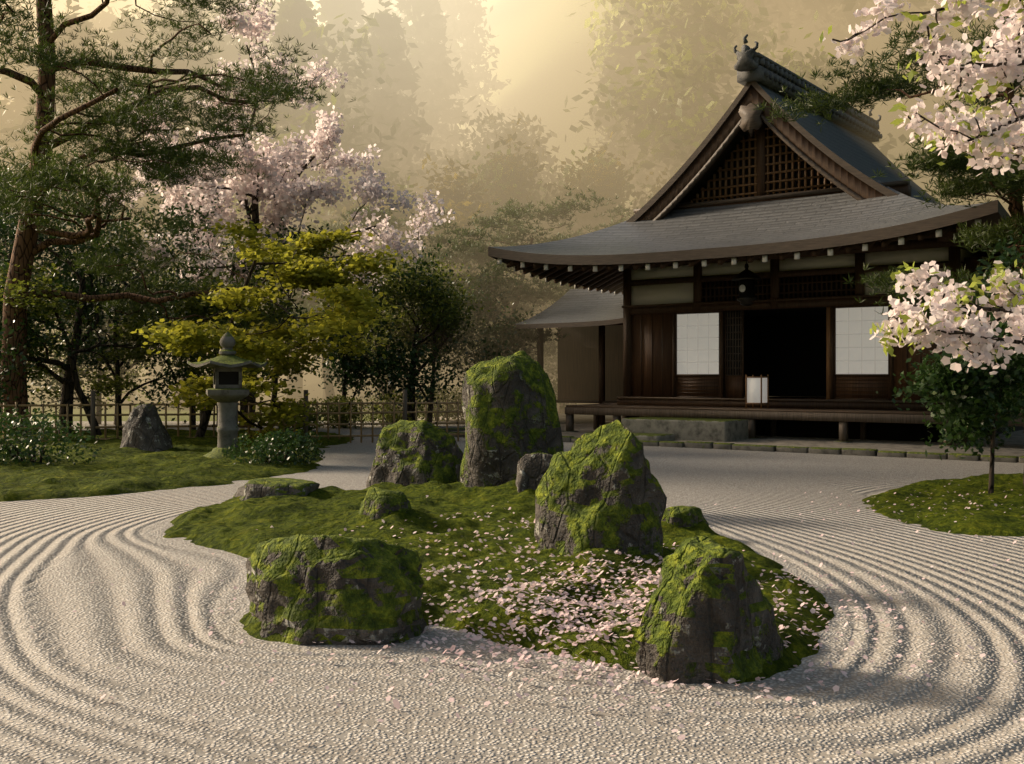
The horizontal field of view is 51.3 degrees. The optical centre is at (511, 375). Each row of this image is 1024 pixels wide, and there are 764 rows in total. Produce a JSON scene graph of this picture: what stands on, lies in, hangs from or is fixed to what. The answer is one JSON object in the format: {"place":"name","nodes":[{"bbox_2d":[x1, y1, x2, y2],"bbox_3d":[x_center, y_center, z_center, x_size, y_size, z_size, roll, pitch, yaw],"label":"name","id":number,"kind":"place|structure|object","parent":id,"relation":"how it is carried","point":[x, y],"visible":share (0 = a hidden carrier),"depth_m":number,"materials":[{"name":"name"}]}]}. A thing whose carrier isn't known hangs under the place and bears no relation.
{"place":"outdoors","nodes":[
{"label":"outdoors","id":0,"kind":"place"},
{"bbox_2d":[0,0,214,43],"label":"sky","id":1,"kind":"structure","parent":0,"point":[59,6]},
{"bbox_2d":[28,401,461,420],"bbox_3d":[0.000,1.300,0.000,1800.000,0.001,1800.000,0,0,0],"label":"ground","id":2,"kind":"structure","parent":0,"point":[124,409],"depth_m":37.15,"materials":[{"name":"plant"}]},
{"bbox_2d":[0,245,99,403],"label":"tree","id":3,"kind":"object","parent":2,"relation":"on","point":[47,324],"visible":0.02,"depth_m":26.54,"materials":[{"name":"green plant"}]},
{"bbox_2d":[0,148,115,422],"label":"evergreen","id":4,"kind":"object","parent":2,"relation":"on","point":[4,241],"visible":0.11,"depth_m":23.53,"materials":[{"name":"green plant"}]},
{"bbox_2d":[27,254,175,424],"bbox_3d":[-10.577,-0.942,27.538,4.031,4.704,4.298,0,0,0],"label":"understorey","id":5,"kind":"object","parent":2,"relation":"on","point":[98,408],"visible":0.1,"depth_m":27.53,"materials":[{"name":"green plant"}]},
{"bbox_2d":[0,209,209,429],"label":"tree","id":6,"kind":"object","parent":2,"relation":"on","point":[117,366],"visible":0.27,"depth_m":24.84,"materials":[{"name":"green plant"}]},
{"bbox_2d":[33,250,185,424],"bbox_3d":[-10.273,-1.020,28.281,4.290,4.858,3.930,0,0,0],"label":"understorey","id":7,"kind":"object","parent":2,"relation":"on","point":[140,367],"visible":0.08,"depth_m":28.20,"materials":[{"name":"green plant"}]},
{"bbox_2d":[0,171,227,433],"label":"evergreen","id":8,"kind":"object","parent":2,"relation":"on","point":[67,393],"visible":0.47,"depth_m":21.73,"materials":[{"name":"green plant"}]},
{"bbox_2d":[0,0,354,436],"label":"pine","id":9,"kind":"object","parent":2,"relation":"on","point":[37,183],"visible":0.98,"depth_m":18.52,"materials":[{"name":"green plant"}]},
{"bbox_2d":[101,174,262,429],"bbox_3d":[-7.719,-1.815,25.576,3.856,6.441,4.936,0,0,-34],"label":"tree","id":10,"kind":"object","parent":2,"relation":"on","point":[193,419],"visible":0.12,"depth_m":25.14,"materials":[{"name":"green plant"}]},
{"bbox_2d":[144,259,312,429],"bbox_3d":[-6.131,-0.597,23.661,3.777,4.002,3.318,0,0,0],"label":"understorey","id":11,"kind":"object","parent":2,"relation":"on","point":[198,308],"visible":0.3,"depth_m":23.18,"materials":[{"name":"green plant"}]},
{"bbox_2d":[102,0,455,427],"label":"cherry","id":12,"kind":"object","parent":2,"relation":"on","point":[276,188],"visible":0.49,"depth_m":25.15,"materials":[{"name":"pink plant"}]},
{"bbox_2d":[213,210,346,426],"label":"tree","id":13,"kind":"object","parent":2,"relation":"on","point":[280,235],"visible":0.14,"depth_m":25.41,"materials":[{"name":"green plant"}]},
{"bbox_2d":[228,204,463,415],"bbox_3d":[-5.336,-1.807,33.395,6.446,6.503,7.906,0,0,32],"label":"tree","id":14,"kind":"object","parent":2,"relation":"on","point":[307,303],"visible":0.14,"depth_m":32.39,"materials":[{"name":"green plant"}]},
{"bbox_2d":[297,256,410,426],"bbox_3d":[-3.824,-0.823,26.596,2.940,4.460,3.575,0,0,-25],"label":"understorey","id":15,"kind":"object","parent":2,"relation":"on","point":[346,367],"visible":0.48,"depth_m":26.51,"materials":[{"name":"green plant"}]},
{"bbox_2d":[311,238,457,421],"bbox_3d":[-3.357,-1.263,28.446,3.750,5.335,4.742,0,0,-19],"label":"understorey","id":16,"kind":"object","parent":2,"relation":"on","point":[403,328],"visible":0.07,"depth_m":28.07,"materials":[{"name":"green plant"}]},
{"bbox_2d":[337,239,481,422],"bbox_3d":[-2.484,-1.002,26.789,4.415,4.814,3.264,0,0,-38],"label":"understorey","id":17,"kind":"object","parent":2,"relation":"on","point":[396,364],"visible":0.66,"depth_m":26.25,"materials":[{"name":"green plant"}]},
{"bbox_2d":[399,184,618,358],"bbox_3d":[-0.142,-2.110,30.993,6.031,7.089,6.913,0,0,33],"label":"tree","id":18,"kind":"object","parent":2,"relation":"on","point":[522,291],"visible":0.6,"depth_m":30.76,"materials":[{"name":"green plant"}]},
{"bbox_2d":[521,194,652,412],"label":"tree","id":19,"kind":"object","parent":2,"relation":"on","point":[596,228],"visible":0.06,"depth_m":34.72,"materials":[{"name":"green plant"}]},
{"bbox_2d":[751,0,1023,401],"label":"pine","id":20,"kind":"object","parent":2,"relation":"on","point":[875,89],"visible":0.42,"depth_m":15.55,"materials":[{"name":"green plant"}]},
{"bbox_2d":[0,421,1023,763],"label":"gravel court","id":21,"kind":"object","parent":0,"point":[174,701],"visible":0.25,"depth_m":4.78,"materials":[{"name":"gravel"}]},
{"bbox_2d":[0,429,353,501],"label":"moss bed","id":22,"kind":"object","parent":21,"relation":"on","point":[113,468],"visible":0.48,"depth_m":13.62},
{"bbox_2d":[0,407,101,465],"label":"shrub","id":23,"kind":"object","parent":22,"relation":"on","point":[17,455],"visible":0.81,"depth_m":14.13,"materials":[{"name":"green plant"}]},
{"bbox_2d":[0,261,210,434],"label":"tree","id":24,"kind":"object","parent":22,"relation":"on","point":[53,307],"visible":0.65,"depth_m":21.25,"materials":[{"name":"green plant"}]},
{"bbox_2d":[120,403,172,451],"bbox_3d":[-5.879,0.905,17.104,0.850,0.910,0.700,0,0,0],"label":"rock","id":25,"kind":"object","parent":22,"relation":"on","point":[144,428],"visible":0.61,"depth_m":16.91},
{"bbox_2d":[187,331,266,458],"bbox_3d":[-4.204,0.348,15.770,1.152,1.995,1.048,0,0,-20],"label":"stone lantern","id":26,"kind":"object","parent":22,"relation":"on","point":[227,392],"visible":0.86,"depth_m":15.63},
{"bbox_2d":[124,217,411,441],"bbox_3d":[-4.057,-0.698,18.631,4.684,4.268,5.690,0,0,0],"label":"maple","id":27,"kind":"object","parent":22,"relation":"on","point":[299,268],"visible":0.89,"depth_m":18.65,"materials":[{"name":"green plant"}]},
{"bbox_2d":[222,427,324,466],"bbox_3d":[-3.297,1.055,14.873,1.393,0.676,1.325,0,0,-25],"label":"flowering shrub","id":28,"kind":"object","parent":22,"relation":"on","point":[265,446],"visible":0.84,"depth_m":14.80,"materials":[{"name":"green plant"}]},
{"bbox_2d":[0,390,464,442],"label":"bamboo fence","id":29,"kind":"object","parent":21,"relation":"on","point":[93,414],"visible":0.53,"depth_m":20.02,"materials":[{"name":"wood"}]},
{"bbox_2d":[273,400,324,431],"bbox_3d":[-4.976,0.963,24.685,1.264,0.894,1.616,0,0,0],"label":"shrub","id":30,"kind":"object","parent":21,"relation":"on","point":[311,418],"visible":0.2,"depth_m":24.63,"materials":[{"name":"green plant"}]},
{"bbox_2d":[308,394,377,428],"bbox_3d":[-4.250,0.948,26.246,1.878,0.987,1.149,0,0,11],"label":"shrub","id":31,"kind":"object","parent":21,"relation":"on","point":[355,408],"visible":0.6,"depth_m":26.06,"materials":[{"name":"green plant"}]},
{"bbox_2d":[357,390,429,425],"bbox_3d":[-3.024,0.884,27.183,1.988,1.080,1.690,0,0,0],"label":"shrub","id":32,"kind":"object","parent":21,"relation":"on","point":[398,417],"visible":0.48,"depth_m":27.00,"materials":[{"name":"green plant"}]},
{"bbox_2d":[319,246,504,420],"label":"evergreen","id":33,"kind":"object","parent":21,"relation":"on","point":[439,317],"visible":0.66,"depth_m":26.46,"materials":[{"name":"green plant"}]},
{"bbox_2d":[163,479,834,681],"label":"moss island","id":34,"kind":"structure","parent":21,"relation":"on","point":[231,525],"depth_m":6.74,"materials":[{"name":"plant"}]},
{"bbox_2d":[233,477,319,500],"bbox_3d":[-2.306,1.178,10.290,0.957,0.364,0.651,0,0,0],"label":"flat rock","id":35,"kind":"object","parent":34,"relation":"on","point":[259,487],"visible":0.47,"depth_m":10.05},
{"bbox_2d":[245,534,426,645],"bbox_3d":[-0.911,1.077,5.377,0.961,0.565,0.579,0,0,0],"label":"rock","id":36,"kind":"object","parent":34,"relation":"on","point":[304,590],"visible":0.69,"depth_m":5.21,"materials":[{"name":"stone"}]},
{"bbox_2d":[358,487,411,519],"bbox_3d":[-0.998,1.109,8.228,0.668,0.501,0.519,0,0,0],"label":"rock","id":37,"kind":"object","parent":34,"relation":"on","point":[377,503],"visible":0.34,"depth_m":8.08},
{"bbox_2d":[366,419,463,487],"bbox_3d":[-0.977,0.912,11.169,1.061,0.896,0.857,0,0,25],"label":"rock","id":38,"kind":"object","parent":34,"relation":"on","point":[415,452],"visible":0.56,"depth_m":10.94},
{"bbox_2d":[460,350,563,486],"bbox_3d":[0.007,0.558,10.408,1.026,1.604,0.848,0,0,0],"label":"tall rock","id":39,"kind":"object","parent":34,"relation":"on","point":[510,411],"visible":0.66,"depth_m":10.09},
{"bbox_2d":[516,453,552,491],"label":"rock","id":40,"kind":"object","parent":34,"relation":"on","point":[532,468],"visible":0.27,"depth_m":9.62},
{"bbox_2d":[534,420,666,556],"bbox_3d":[0.559,0.821,6.767,0.835,1.078,0.730,0,0,0],"label":"rock","id":41,"kind":"object","parent":34,"relation":"on","point":[600,487],"visible":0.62,"depth_m":6.62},
{"bbox_2d":[661,505,708,527],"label":"rock","id":42,"kind":"object","parent":34,"relation":"on","point":[685,516],"visible":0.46,"depth_m":8.35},
{"bbox_2d":[634,536,783,683],"bbox_3d":[0.869,1.044,4.732,0.684,0.632,0.532,0,0,0],"label":"rock","id":43,"kind":"object","parent":34,"relation":"on","point":[708,613],"visible":0.81,"depth_m":4.53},
{"bbox_2d":[30,480,1023,763],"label":"fallen petals","id":44,"kind":"object","parent":21,"relation":"on","point":[602,606],"visible":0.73,"depth_m":5.35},
{"bbox_2d":[376,413,1023,456],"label":"temple paving","id":45,"kind":"structure","parent":21,"relation":"on","point":[1013,444],"depth_m":19.80,"materials":[{"name":"stone"}]},
{"bbox_2d":[402,383,464,420],"bbox_3d":[-1.909,0.810,29.327,2.098,1.242,2.178,0,0,20],"label":"shrub","id":46,"kind":"object","parent":45,"relation":"on","point":[443,417],"visible":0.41,"depth_m":29.02,"materials":[{"name":"green plant"}]},
{"bbox_2d":[448,391,464,420],"bbox_3d":[-0.911,0.864,29.370,2.025,1.077,2.006,0,0,34],"label":"shrub","id":47,"kind":"object","parent":45,"relation":"on","point":[460,406],"visible":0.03,"depth_m":29.30,"materials":[{"name":"green plant"}]},
{"bbox_2d":[437,266,544,388],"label":"tree","id":48,"kind":"object","parent":45,"relation":"on","point":[486,353],"visible":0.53,"depth_m":28.50,"materials":[{"name":"green plant"}]},
{"bbox_2d":[460,259,576,412],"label":"tree","id":49,"kind":"object","parent":45,"relation":"on","point":[553,383],"visible":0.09,"depth_m":32.45,"materials":[{"name":"green plant"}]},
{"bbox_2d":[584,432,674,440],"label":"temple flat stone","id":50,"kind":"object","parent":45,"relation":"on","point":[654,437],"visible":0.34,"depth_m":20.16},
{"bbox_2d":[622,417,747,441],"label":"stone step","id":51,"kind":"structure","parent":45,"relation":"on","point":[709,429],"depth_m":20.49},
{"bbox_2d":[497,34,1022,446],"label":"temple hall","id":52,"kind":"structure","parent":45,"relation":"on","point":[780,331],"depth_m":22.51,"materials":[{"name":"wood"}]},
{"bbox_2d":[514,288,622,328],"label":"side roof","id":53,"kind":"structure","parent":52,"relation":"attached to","point":[578,307],"depth_m":27.81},
{"bbox_2d":[731,256,761,305],"bbox_3d":[4.676,-2.015,21.261,0.660,1.270,0.572,0,0,37],"label":"hanging lantern","id":54,"kind":"object","parent":52,"relation":"hanging from","point":[746,278],"visible":0.97,"depth_m":21.13,"materials":[{"name":"metal"}]},
{"bbox_2d":[488,81,1012,279],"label":"temple roof","id":55,"kind":"structure","parent":52,"relation":"attached to","point":[797,224],"depth_m":21.60,"materials":[{"name":"tile"}]},
{"bbox_2d":[745,375,768,408],"bbox_3d":[4.892,0.325,21.286,0.344,0.670,0.344,0,0,37],"label":"floor lantern","id":56,"kind":"object","parent":52,"relation":"on","point":[756,390],"visible":1,"depth_m":21.20,"materials":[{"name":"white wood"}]},
{"bbox_2d":[677,306,887,373],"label":"shoji screens","id":57,"kind":"object","parent":52,"relation":"attached to","point":[858,351],"visible":1,"depth_m":21.07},
{"bbox_2d":[441,427,1023,462],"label":"stone edging","id":58,"kind":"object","parent":21,"relation":"on","point":[826,450],"depth_m":17.57,"materials":[{"name":"stone"}]},
{"bbox_2d":[862,473,1023,536],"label":"moss bed","id":59,"kind":"object","parent":21,"relation":"on","point":[985,519],"visible":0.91,"depth_m":9.96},
{"bbox_2d":[876,282,1023,493],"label":"shrub","id":60,"kind":"object","parent":59,"relation":"on","point":[960,411],"visible":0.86,"depth_m":10.34,"materials":[{"name":"green plant"}]},
{"bbox_2d":[929,230,1023,485],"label":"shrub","id":61,"kind":"object","parent":59,"relation":"on","point":[1007,262],"visible":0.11,"depth_m":11.50,"materials":[{"name":"green plant"}]},
{"bbox_2d":[27,0,1023,410],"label":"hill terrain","id":62,"kind":"structure","parent":0,"point":[541,56],"depth_m":58.47,"materials":[{"name":"soil"}]},
{"bbox_2d":[0,0,55,321],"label":"cedar tree","id":63,"kind":"object","parent":62,"relation":"on","point":[11,116],"visible":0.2,"depth_m":51.23,"materials":[{"name":"green plant"}]},
{"bbox_2d":[0,0,141,403],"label":"cedar tree","id":64,"kind":"object","parent":62,"relation":"on","point":[77,42],"visible":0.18,"depth_m":45.37,"materials":[{"name":"green plant"}]},
{"bbox_2d":[63,0,81,16],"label":"cedar tree","id":65,"kind":"object","parent":62,"relation":"on","point":[74,3],"visible":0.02,"depth_m":135.09,"materials":[{"name":"green plant"}]},
{"bbox_2d":[78,2,120,373],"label":"cedar tree","id":66,"kind":"object","parent":62,"relation":"on","point":[102,20],"visible":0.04,"depth_m":61.27,"materials":[{"name":"green plant"}]},
{"bbox_2d":[79,0,137,20],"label":"forest tree","id":67,"kind":"object","parent":62,"relation":"on","point":[119,4],"visible":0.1,"depth_m":123.18,"materials":[{"name":"green plant"}]},
{"bbox_2d":[56,0,176,402],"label":"cedar tree","id":68,"kind":"object","parent":62,"relation":"on","point":[119,34],"visible":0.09,"depth_m":49.56,"materials":[{"name":"green plant"}]},
{"bbox_2d":[106,0,141,15],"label":"cedar tree","id":69,"kind":"object","parent":62,"relation":"on","point":[133,2],"visible":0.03,"depth_m":128.91,"materials":[{"name":"green plant"}]},
{"bbox_2d":[104,0,173,399],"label":"cedar tree","id":70,"kind":"object","parent":62,"relation":"on","point":[157,367],"visible":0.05,"depth_m":53.90,"materials":[{"name":"green plant"}]},
{"bbox_2d":[126,0,175,18],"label":"forest tree","id":71,"kind":"object","parent":62,"relation":"on","point":[143,3],"visible":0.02,"depth_m":108.28,"materials":[{"name":"green plant"}]},
{"bbox_2d":[143,2,171,14],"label":"forest tree","id":72,"kind":"object","parent":62,"relation":"on","point":[152,8],"depth_m":89.61,"materials":[{"name":"green plant"}]},
{"bbox_2d":[110,0,245,406],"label":"cedar tree","id":73,"kind":"object","parent":62,"relation":"on","point":[178,63],"visible":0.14,"depth_m":43.35,"materials":[{"name":"green plant"}]},
{"bbox_2d":[197,3,220,378],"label":"cedar tree","id":74,"kind":"object","parent":62,"relation":"on","point":[206,12],"visible":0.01,"depth_m":59.57,"materials":[{"name":"green plant"}]},
{"bbox_2d":[172,0,278,402],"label":"cedar tree","id":75,"kind":"object","parent":62,"relation":"on","point":[230,53],"visible":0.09,"depth_m":46.23,"materials":[{"name":"green plant"}]},
{"bbox_2d":[259,0,281,380],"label":"cedar tree","id":76,"kind":"object","parent":62,"relation":"on","point":[276,7],"visible":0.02,"depth_m":57.41,"materials":[{"name":"green plant"}]},
{"bbox_2d":[217,0,361,402],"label":"cedar tree","id":77,"kind":"object","parent":62,"relation":"on","point":[291,15],"visible":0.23,"depth_m":42.39,"materials":[{"name":"green plant"}]},
{"bbox_2d":[215,168,422,411],"bbox_3d":[-6.785,-2.959,37.965,8.577,9.083,6.189,0,0,24],"label":"forest tree","id":78,"kind":"object","parent":62,"relation":"on","point":[328,387],"visible":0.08,"depth_m":37.74,"materials":[{"name":"green plant"}]},
{"bbox_2d":[208,13,445,402],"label":"forest tree","id":79,"kind":"object","parent":62,"relation":"on","point":[357,133],"visible":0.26,"depth_m":42.12,"materials":[{"name":"green plant"}]},
{"bbox_2d":[299,0,379,395],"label":"cedar tree","id":80,"kind":"object","parent":62,"relation":"on","point":[330,10],"visible":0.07,"depth_m":49.32,"materials":[{"name":"green plant"}]},
{"bbox_2d":[334,0,406,87],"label":"cedar tree","id":81,"kind":"object","parent":62,"relation":"on","point":[370,6],"visible":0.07,"depth_m":62.74,"materials":[{"name":"green plant"}]},
{"bbox_2d":[313,158,446,408],"bbox_3d":[-4.676,-3.302,40.307,7.064,9.782,5.098,0,0,-39],"label":"forest tree","id":82,"kind":"object","parent":62,"relation":"on","point":[392,175],"visible":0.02,"depth_m":39.63,"materials":[{"name":"green plant"}]},
{"bbox_2d":[316,0,445,88],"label":"forest tree","id":83,"kind":"object","parent":62,"relation":"on","point":[392,6],"visible":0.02,"depth_m":77.26,"materials":[{"name":"green plant"}]},
{"bbox_2d":[329,0,442,401],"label":"cedar tree","id":84,"kind":"object","parent":62,"relation":"on","point":[385,39],"visible":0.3,"depth_m":45.47,"materials":[{"name":"green plant"}]},
{"bbox_2d":[320,153,534,407],"bbox_3d":[-3.425,-3.278,37.978,7.012,9.761,6.370,0,0,-29],"label":"forest tree","id":85,"kind":"object","parent":62,"relation":"on","point":[454,198],"visible":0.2,"depth_m":37.73,"materials":[{"name":"green plant"}]},
{"bbox_2d":[394,0,476,207],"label":"cedar tree","id":86,"kind":"object","parent":62,"relation":"on","point":[424,23],"visible":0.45,"depth_m":51.19,"materials":[{"name":"green plant"}]},
{"bbox_2d":[374,259,529,377],"bbox_3d":[-1.889,-1.517,36.581,6.489,5.848,3.925,0,0,-17],"label":"understorey","id":87,"kind":"object","parent":62,"relation":"on","point":[465,269],"visible":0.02,"depth_m":36.05,"materials":[{"name":"green plant"}]},
{"bbox_2d":[374,99,564,368],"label":"forest tree","id":88,"kind":"object","parent":62,"relation":"on","point":[484,149],"visible":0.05,"depth_m":47.91,"materials":[{"name":"green plant"}]},
{"bbox_2d":[429,0,521,150],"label":"cedar tree","id":89,"kind":"object","parent":62,"relation":"on","point":[469,13],"visible":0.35,"depth_m":59.11,"materials":[{"name":"green plant"}]},
{"bbox_2d":[420,144,546,340],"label":"forest tree","id":90,"kind":"object","parent":62,"relation":"on","point":[482,175],"visible":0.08,"depth_m":39.97,"materials":[{"name":"green plant"}]},
{"bbox_2d":[427,299,557,381],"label":"tree","id":91,"kind":"object","parent":62,"relation":"on","point":[549,362],"visible":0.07,"depth_m":35.70,"materials":[{"name":"green plant"}]},
{"bbox_2d":[407,108,582,302],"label":"forest tree","id":92,"kind":"object","parent":62,"relation":"on","point":[540,149],"visible":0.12,"depth_m":45.78,"materials":[{"name":"green plant"}]},
{"bbox_2d":[507,270,575,404],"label":"tree","id":93,"kind":"object","parent":62,"relation":"on","point":[542,307],"visible":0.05,"depth_m":36.59,"materials":[{"name":"green plant"}]},
{"bbox_2d":[475,118,620,380],"bbox_3d":[1.275,-4.009,40.914,6.440,11.063,5.851,0,0,-26],"label":"forest tree","id":94,"kind":"object","parent":62,"relation":"on","point":[522,181],"visible":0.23,"depth_m":39.94,"materials":[{"name":"green plant"}]},
{"bbox_2d":[507,140,651,289],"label":"forest tree","id":95,"kind":"object","parent":62,"relation":"on","point":[596,160],"visible":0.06,"depth_m":41.43,"materials":[{"name":"green plant"}]},
{"bbox_2d":[560,132,681,235],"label":"forest tree","id":96,"kind":"object","parent":62,"relation":"on","point":[606,170],"visible":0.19,"depth_m":40.88,"materials":[{"name":"green plant"}]},
{"bbox_2d":[582,2,684,207],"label":"cedar tree","id":97,"kind":"object","parent":62,"relation":"on","point":[633,148],"visible":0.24,"depth_m":47.99,"materials":[{"name":"green plant"}]},
{"bbox_2d":[584,4,735,187],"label":"cedar tree","id":98,"kind":"object","parent":62,"relation":"on","point":[628,39],"visible":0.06,"depth_m":49.19,"materials":[{"name":"green plant"}]},
{"bbox_2d":[569,0,794,85],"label":"forest tree","id":99,"kind":"object","parent":62,"relation":"on","point":[748,3],"visible":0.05,"depth_m":50.08,"materials":[{"name":"green plant"}]},
{"bbox_2d":[584,0,860,102],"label":"forest tree","id":100,"kind":"object","parent":62,"relation":"on","point":[742,27],"visible":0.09,"depth_m":46.24,"materials":[{"name":"green plant"}]},
{"bbox_2d":[563,0,948,190],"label":"forest tree","id":101,"kind":"object","parent":62,"relation":"on","point":[674,117],"visible":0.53,"depth_m":42.43,"materials":[{"name":"green plant"}]},
{"bbox_2d":[730,0,867,65],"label":"cedar tree","id":102,"kind":"object","parent":62,"relation":"on","point":[803,7],"visible":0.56,"depth_m":49.89,"materials":[{"name":"green plant"}]},
{"bbox_2d":[741,31,886,156],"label":"forest tree","id":103,"kind":"object","parent":62,"relation":"on","point":[798,67],"visible":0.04,"depth_m":39.79,"materials":[{"name":"green plant"}]},
{"bbox_2d":[870,0,919,50],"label":"cedar tree","id":104,"kind":"object","parent":62,"relation":"on","point":[915,8],"visible":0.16,"depth_m":49.91,"materials":[{"name":"green plant"}]},
{"bbox_2d":[841,0,980,116],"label":"forest tree","id":105,"kind":"object","parent":62,"relation":"on","point":[850,8],"visible":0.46,"depth_m":46.90,"materials":[{"name":"green plant"}]},
{"bbox_2d":[906,0,1023,114],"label":"cedar tree","id":106,"kind":"object","parent":62,"relation":"on","point":[956,33],"visible":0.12,"depth_m":46.49,"materials":[{"name":"green plant"}]},
{"bbox_2d":[911,0,1023,107],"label":"forest tree","id":107,"kind":"object","parent":62,"relation":"on","point":[1014,1],"visible":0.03,"depth_m":48.89,"materials":[{"name":"green plant"}]},
{"bbox_2d":[799,0,1023,374],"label":"cherry blossom branches","id":108,"kind":"object","parent":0,"point":[996,73],"visible":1,"depth_m":6.23,"materials":[{"name":"pink plant"}]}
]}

